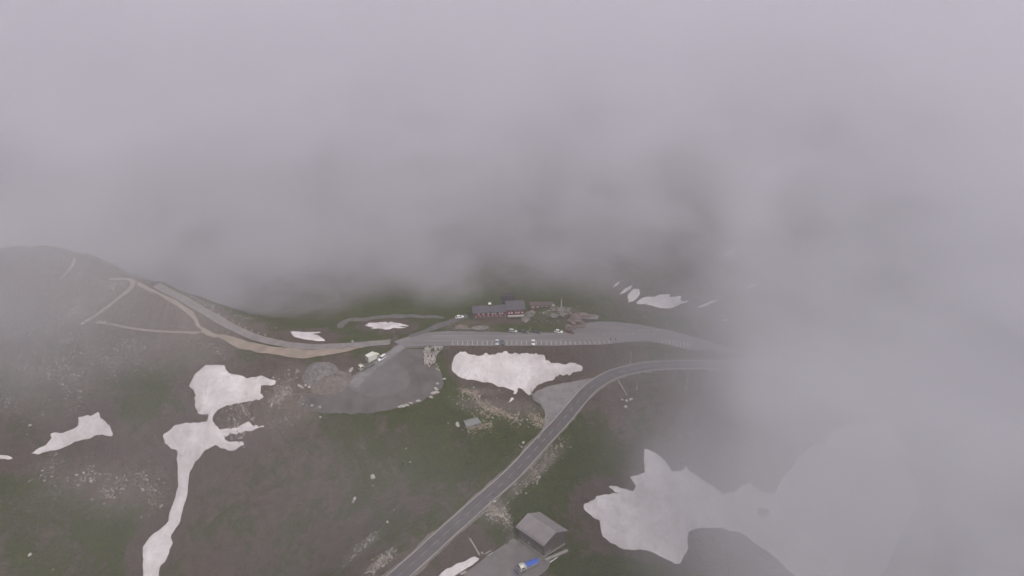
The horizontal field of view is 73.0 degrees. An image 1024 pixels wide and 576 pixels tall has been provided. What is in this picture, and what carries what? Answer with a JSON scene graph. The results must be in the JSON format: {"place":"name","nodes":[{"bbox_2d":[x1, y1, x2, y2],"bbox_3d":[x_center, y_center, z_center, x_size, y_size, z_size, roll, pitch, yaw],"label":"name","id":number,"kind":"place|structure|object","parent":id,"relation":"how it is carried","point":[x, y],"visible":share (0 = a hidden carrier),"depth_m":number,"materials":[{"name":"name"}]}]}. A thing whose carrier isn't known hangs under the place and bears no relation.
{"place":"outdoors","nodes":[
{"label":"outdoors","id":0,"kind":"place"},
{"bbox_2d":[85,278,134,320],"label":"dirt track","id":1,"kind":"structure","parent":0,"point":[128,290],"depth_m":341.44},
{"bbox_2d":[85,319,213,333],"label":"dirt track","id":2,"kind":"structure","parent":0,"point":[141,329],"depth_m":335.79,"materials":[{"name":"brown soil"}]},
{"bbox_2d":[133,280,212,336],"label":"dirt track","id":3,"kind":"structure","parent":0,"point":[180,306],"depth_m":348.06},
{"bbox_2d":[152,283,390,349],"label":"ridge road","id":4,"kind":"structure","parent":0,"point":[213,316],"depth_m":346.20,"materials":[{"name":"grey asphalt"}]},
{"bbox_2d":[337,314,444,327],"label":"gravel road","id":5,"kind":"structure","parent":0,"point":[341,324],"depth_m":370.15,"materials":[{"name":"grey gravel"}]},
{"bbox_2d":[409,314,467,336],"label":"driveway","id":6,"kind":"structure","parent":0,"point":[437,326],"depth_m":354.80,"materials":[{"name":"grey asphalt"}]},
{"bbox_2d":[0,0,1023,575],"bbox_3d":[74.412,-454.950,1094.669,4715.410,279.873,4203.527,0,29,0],"label":"ground","id":7,"kind":"structure","parent":0,"point":[850,172],"depth_m":407.45,"materials":[{"name":"green plant"}]},
{"bbox_2d":[0,455,12,459],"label":"snow patch","id":8,"kind":"object","parent":7,"relation":"on","point":[7,457],"visible":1,"depth_m":296.63,"materials":[{"name":"white snow"}]},
{"bbox_2d":[60,257,75,278],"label":"footpath","id":9,"kind":"structure","parent":7,"relation":"on","point":[72,265],"depth_m":345.21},
{"bbox_2d":[33,412,112,453],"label":"snow patch","id":10,"kind":"object","parent":7,"relation":"on","point":[87,427],"visible":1,"depth_m":314.43,"materials":[{"name":"white snow"}]},
{"bbox_2d":[143,365,275,575],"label":"snow patch","id":11,"kind":"object","parent":7,"relation":"on","point":[215,388],"visible":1,"depth_m":315.12,"materials":[{"name":"white snow"}]},
{"bbox_2d":[205,332,361,357],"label":"dirt track","id":12,"kind":"structure","parent":7,"relation":"on","point":[263,348],"depth_m":338.02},
{"bbox_2d":[256,380,312,440],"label":"rubble","id":13,"kind":"object","parent":7,"relation":"on","point":[283,406],"visible":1,"depth_m":314.97,"materials":[{"name":"grey stone"}]},
{"bbox_2d":[291,331,324,340],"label":"snow patch","id":14,"kind":"object","parent":7,"relation":"on","point":[307,335],"visible":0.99,"depth_m":349.72,"materials":[{"name":"white snow"}]},
{"bbox_2d":[302,362,338,386],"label":"gravel heap","id":15,"kind":"object","parent":7,"relation":"on","point":[316,372],"visible":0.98,"depth_m":320.40,"materials":[{"name":"grey gravel"}]},
{"bbox_2d":[310,375,349,394],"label":"gravel heap","id":16,"kind":"object","parent":7,"relation":"on","point":[330,384],"visible":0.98,"depth_m":316.36,"materials":[{"name":"gravel"}]},
{"bbox_2d":[334,371,352,380],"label":"gravel heap","id":17,"kind":"object","parent":7,"relation":"on","point":[346,375],"visible":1,"depth_m":319.68,"materials":[{"name":"gravel"}]},
{"bbox_2d":[296,346,443,414],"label":"turning place","id":18,"kind":"structure","parent":7,"relation":"on","point":[424,379],"depth_m":314.42,"materials":[{"name":"grey gravel"}]},
{"bbox_2d":[365,351,380,361],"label":"box truck","id":19,"kind":"object","parent":18,"relation":"on","point":[371,356],"visible":1,"depth_m":331.31,"materials":[{"name":"metal"}]},
{"bbox_2d":[349,344,404,387],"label":"worn strip","id":20,"kind":"object","parent":18,"relation":"on","point":[360,377],"visible":1,"depth_m":328.60,"materials":[{"name":"grey gravel"}]},
{"bbox_2d":[357,361,374,370],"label":"flatbed truck","id":21,"kind":"object","parent":20,"relation":"on","point":[360,367],"visible":1,"depth_m":327.99,"materials":[{"name":"metal"}]},
{"bbox_2d":[349,346,409,396],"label":"chippings","id":22,"kind":"object","parent":18,"relation":"on","point":[390,376],"visible":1,"depth_m":319.94,"materials":[{"name":"grey gravel"}]},
{"bbox_2d":[377,354,386,360],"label":"parked car","id":23,"kind":"object","parent":18,"relation":"on","point":[382,357],"visible":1,"depth_m":333.54,"materials":[{"name":"white metal"}]},
{"bbox_2d":[365,322,407,329],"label":"snow patch","id":24,"kind":"object","parent":7,"relation":"on","point":[385,325],"visible":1,"depth_m":361.35,"materials":[{"name":"white snow"}]},
{"bbox_2d":[0,241,789,566],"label":"scree","id":25,"kind":"structure","parent":7,"relation":"on","point":[198,359],"depth_m":322.16,"materials":[{"name":"stone"}]},
{"bbox_2d":[439,557,478,575],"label":"snow patch","id":26,"kind":"object","parent":7,"relation":"on","point":[455,569],"visible":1,"depth_m":261.66,"materials":[{"name":"white snow"}]},
{"bbox_2d":[454,324,467,329],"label":"rock outcrop","id":27,"kind":"object","parent":7,"relation":"on","point":[460,326],"visible":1,"depth_m":353.31,"materials":[{"name":"grey stone"}]},
{"bbox_2d":[364,432,570,575],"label":"rubble","id":28,"kind":"object","parent":7,"relation":"on","point":[377,564],"visible":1,"depth_m":277.25,"materials":[{"name":"grey stone"}]},
{"bbox_2d":[453,328,489,330],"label":"wall","id":29,"kind":"structure","parent":7,"relation":"on","point":[469,329],"depth_m":352.43,"materials":[{"name":"grey stone"}]},
{"bbox_2d":[464,417,479,428],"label":"stone hut","id":30,"kind":"object","parent":7,"relation":"on","point":[472,422],"visible":1,"depth_m":309.05,"materials":[{"name":"stone"}]},
{"bbox_2d":[469,538,479,554],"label":"pole","id":31,"kind":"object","parent":7,"relation":"on","point":[474,546],"depth_m":267.18,"materials":[{"name":"concrete"}]},
{"bbox_2d":[461,389,491,410],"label":"bare earth","id":32,"kind":"structure","parent":7,"relation":"on","point":[465,390],"depth_m":324.80,"materials":[{"name":"brown soil"}]},
{"bbox_2d":[472,325,488,330],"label":"rock outcrop","id":33,"kind":"object","parent":7,"relation":"on","point":[480,327],"visible":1,"depth_m":352.30,"materials":[{"name":"grey stone"}]},
{"bbox_2d":[472,293,524,318],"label":"mountain inn","id":34,"kind":"structure","parent":7,"relation":"on","point":[509,306],"depth_m":356.93,"materials":[{"name":"stone"}]},
{"bbox_2d":[480,408,523,422],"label":"bare earth","id":35,"kind":"structure","parent":7,"relation":"on","point":[500,411],"depth_m":317.02,"materials":[{"name":"brown soil"}]},
{"bbox_2d":[453,384,552,438],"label":"rubble","id":36,"kind":"object","parent":7,"relation":"on","point":[516,419],"visible":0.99,"depth_m":315.20,"materials":[{"name":"grey stone"}]},
{"bbox_2d":[463,535,550,575],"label":"barn yard","id":37,"kind":"structure","parent":7,"relation":"on","point":[504,560],"depth_m":265.63,"materials":[{"name":"grey gravel"}]},
{"bbox_2d":[514,558,538,574],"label":"tanker truck","id":38,"kind":"object","parent":37,"relation":"on","point":[532,563],"visible":1,"depth_m":262.12,"materials":[{"name":"metal"}]},
{"bbox_2d":[452,351,581,394],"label":"snow patch","id":39,"kind":"object","parent":7,"relation":"on","point":[527,373],"visible":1,"depth_m":337.27,"materials":[{"name":"white snow"}]},
{"bbox_2d":[521,316,530,321],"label":"rock outcrop","id":40,"kind":"object","parent":7,"relation":"on","point":[525,319],"visible":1,"depth_m":355.65,"materials":[{"name":"grey stone"}]},
{"bbox_2d":[524,311,533,316],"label":"rock outcrop","id":41,"kind":"object","parent":7,"relation":"on","point":[528,314],"visible":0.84,"depth_m":358.74,"materials":[{"name":"grey stone"}]},
{"bbox_2d":[531,390,545,438],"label":"retaining wall","id":42,"kind":"structure","parent":7,"relation":"on","point":[544,410],"depth_m":320.77,"materials":[{"name":"grey stone"}]},
{"bbox_2d":[516,512,567,557],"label":"barn","id":43,"kind":"structure","parent":7,"relation":"on","point":[542,535],"depth_m":268.91,"materials":[{"name":"concrete"}]},
{"bbox_2d":[529,301,554,310],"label":"terrace house","id":44,"kind":"structure","parent":7,"relation":"on","point":[533,305],"depth_m":363.08,"materials":[{"name":"stone"}]},
{"bbox_2d":[549,312,558,317],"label":"rock outcrop","id":45,"kind":"object","parent":7,"relation":"on","point":[553,315],"visible":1,"depth_m":351.43,"materials":[{"name":"grey stone"}]},
{"bbox_2d":[544,549,567,560],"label":"concrete ledge","id":46,"kind":"object","parent":7,"relation":"on","point":[556,555],"visible":1,"depth_m":267.96,"materials":[{"name":"grey concrete"}]},
{"bbox_2d":[532,378,593,429],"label":"lay by","id":47,"kind":"object","parent":7,"relation":"on","point":[555,399],"visible":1,"depth_m":329.71,"materials":[{"name":"asphalt"}]},
{"bbox_2d":[556,307,571,317],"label":"rock outcrop","id":48,"kind":"object","parent":7,"relation":"on","point":[562,312],"visible":1,"depth_m":350.93,"materials":[{"name":"grey stone"}]},
{"bbox_2d":[565,324,576,329],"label":"rock outcrop","id":49,"kind":"object","parent":7,"relation":"on","point":[570,327],"visible":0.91,"depth_m":353.45,"materials":[{"name":"grey stone"}]},
{"bbox_2d":[567,313,581,325],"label":"rock outcrop","id":50,"kind":"object","parent":7,"relation":"on","point":[574,319],"visible":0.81,"depth_m":353.81,"materials":[{"name":"grey stone"}]},
{"bbox_2d":[394,321,764,362],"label":"car park","id":51,"kind":"structure","parent":7,"relation":"on","point":[596,333],"depth_m":348.98,"materials":[{"name":"grey asphalt"}]},
{"bbox_2d":[576,321,585,327],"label":"rock outcrop","id":52,"kind":"object","parent":7,"relation":"on","point":[582,325],"visible":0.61,"depth_m":355.96,"materials":[{"name":"grey stone"}]},
{"bbox_2d":[579,312,589,319],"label":"rock outcrop","id":53,"kind":"object","parent":7,"relation":"on","point":[584,316],"visible":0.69,"depth_m":359.03,"materials":[{"name":"grey stone"}]},
{"bbox_2d":[587,314,599,319],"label":"rock outcrop","id":54,"kind":"object","parent":7,"relation":"on","point":[593,317],"visible":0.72,"depth_m":361.12,"materials":[{"name":"grey stone"}]},
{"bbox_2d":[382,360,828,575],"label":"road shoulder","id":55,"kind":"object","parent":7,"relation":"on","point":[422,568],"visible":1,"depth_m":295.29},
{"bbox_2d":[620,285,631,293],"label":"snow patch","id":56,"kind":"object","parent":7,"relation":"on","point":[625,289],"visible":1,"depth_m":385.72,"materials":[{"name":"white snow"}]},
{"bbox_2d":[627,289,639,301],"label":"snow patch","id":57,"kind":"object","parent":7,"relation":"on","point":[633,295],"visible":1,"depth_m":382.76,"materials":[{"name":"white snow"}]},
{"bbox_2d":[636,294,687,307],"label":"snow patch","id":58,"kind":"object","parent":7,"relation":"on","point":[663,301],"visible":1,"depth_m":377.17,"materials":[{"name":"white snow"}]},
{"bbox_2d":[698,299,721,307],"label":"snow patch","id":59,"kind":"object","parent":7,"relation":"on","point":[708,303],"visible":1,"depth_m":373.38,"materials":[{"name":"white snow"}]},
{"bbox_2d":[584,421,918,575],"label":"snow patch","id":60,"kind":"object","parent":7,"relation":"on","point":[844,500],"visible":1,"depth_m":295.46,"materials":[{"name":"white snow"}]},
{"bbox_2d":[757,508,769,516],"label":"boulder","id":61,"kind":"object","parent":7,"relation":"on","point":[763,512],"visible":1,"depth_m":292.38,"materials":[{"name":"grey stone"}]},
{"bbox_2d":[386,360,833,575],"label":"road","id":62,"kind":"structure","parent":0,"point":[431,546],"depth_m":305.90,"materials":[{"name":"grey asphalt"}]}
]}

